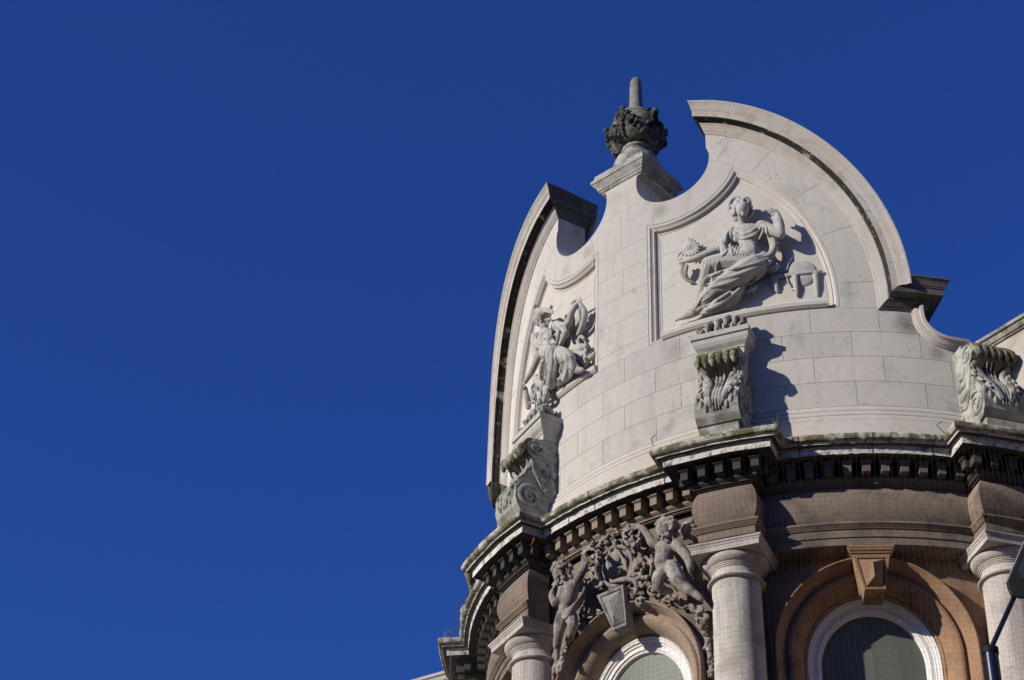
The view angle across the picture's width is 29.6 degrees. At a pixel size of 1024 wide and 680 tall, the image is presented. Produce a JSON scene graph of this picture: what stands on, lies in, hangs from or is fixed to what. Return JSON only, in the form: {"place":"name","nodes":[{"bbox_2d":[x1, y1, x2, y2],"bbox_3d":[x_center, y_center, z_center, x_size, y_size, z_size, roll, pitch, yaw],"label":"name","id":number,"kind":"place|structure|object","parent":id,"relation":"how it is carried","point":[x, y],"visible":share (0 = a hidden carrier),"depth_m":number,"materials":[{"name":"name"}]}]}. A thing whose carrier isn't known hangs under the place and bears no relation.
{"place":"outdoors","nodes":[
{"label":"outdoors","id":0,"kind":"place"},
{"bbox_2d":[0,0,1023,679],"label":"sky","id":1,"kind":"structure","parent":0,"point":[255,255],"materials":[{"name":"blue"}]},
{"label":"pavement","id":2,"kind":"structure","parent":0,"visible":0},
{"bbox_2d":[982,541,1023,679],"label":"street lamp","id":3,"kind":"object","parent":2,"relation":"on","point":[1014,582],"visible":1,"depth_m":13.82,"materials":[{"name":"black metal"}]},
{"label":"street","id":4,"kind":"structure","parent":0,"visible":0},
{"bbox_2d":[412,100,1023,679],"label":"corner building","id":5,"kind":"structure","parent":4,"relation":"on","point":[874,364],"depth_m":18.32,"materials":[{"name":"stone"}]},
{"bbox_2d":[519,297,596,418],"bbox_3d":[0.390,0.074,20.651,0.424,1.497,1.462,23,-42,-25],"label":"relief statue","id":6,"kind":"object","parent":5,"relation":"on","point":[560,364],"visible":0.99,"depth_m":20.29,"materials":[{"name":"stone"}]},
{"bbox_2d":[549,546,587,659],"bbox_3d":[0.527,2.436,18.014,0.278,1.020,0.551,19,-41,-20],"label":"cherub statue","id":7,"kind":"object","parent":5,"relation":"attached to","point":[569,607],"visible":0.93,"depth_m":17.97,"materials":[{"name":"stone"}]},
{"bbox_2d":[581,544,601,566],"bbox_3d":[0.737,2.019,18.025,0.286,0.302,0.098,-30,-48,35],"label":"wreath","id":8,"kind":"object","parent":7,"relation":"attached to","point":[595,562],"visible":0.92,"depth_m":17.98,"materials":[{"name":"stone"}]},
{"bbox_2d":[552,608,601,679],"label":"festoon","id":9,"kind":"object","parent":5,"relation":"attached to","point":[558,666],"visible":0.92,"depth_m":17.95,"materials":[{"name":"stone"}]},
{"bbox_2d":[586,528,654,605],"bbox_3d":[0.991,2.138,17.974,0.902,0.974,0.214,-28,-47,33],"label":"cartouche","id":10,"kind":"object","parent":5,"relation":"attached to","point":[620,550],"visible":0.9,"depth_m":17.96,"materials":[{"name":"stone"}]},
{"bbox_2d":[603,77,667,166],"bbox_3d":[1.390,-2.385,21.839,0.725,1.562,0.723,-5,-38,9],"label":"urn finial","id":11,"kind":"object","parent":5,"relation":"on","point":[636,126],"visible":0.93,"depth_m":21.55,"materials":[{"name":"stone"}]},
{"bbox_2d":[599,636,692,679],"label":"window","id":12,"kind":"structure","parent":5,"relation":"in","point":[650,658],"depth_m":17.64,"materials":[{"name":"white glass"}]},
{"bbox_2d":[631,515,703,601],"bbox_3d":[1.379,1.975,17.389,0.692,1.008,0.289,-8,-39,13],"label":"cherub statue","id":13,"kind":"object","parent":5,"relation":"attached to","point":[662,547],"visible":0.93,"depth_m":17.36,"materials":[{"name":"stone"}]},
{"bbox_2d":[622,524,642,547],"bbox_3d":[1.105,1.799,17.813,0.251,0.295,0.095,-24,-45,30],"label":"wreath","id":14,"kind":"object","parent":13,"relation":"attached to","point":[626,529],"visible":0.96,"depth_m":17.79,"materials":[{"name":"stone"}]},
{"bbox_2d":[636,585,714,678],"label":"festoon","id":15,"kind":"object","parent":5,"relation":"attached to","point":[693,608],"visible":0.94,"depth_m":17.07,"materials":[{"name":"stone"}]},
{"bbox_2d":[449,441,1023,679],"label":"bird net","id":16,"kind":"object","parent":5,"relation":"hanging from","point":[455,642],"visible":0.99,"depth_m":16.96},
{"bbox_2d":[660,196,827,339],"bbox_3d":[2.273,-0.823,19.463,1.696,1.517,0.401,-12,-40,17],"label":"relief statue","id":17,"kind":"object","parent":5,"relation":"on","point":[748,263],"visible":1,"depth_m":19.25,"materials":[{"name":"stone"}]},
{"bbox_2d":[807,599,943,679],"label":"window","id":18,"kind":"structure","parent":5,"relation":"in","point":[895,613],"depth_m":17.08,"materials":[{"name":"white glass"}]}
]}

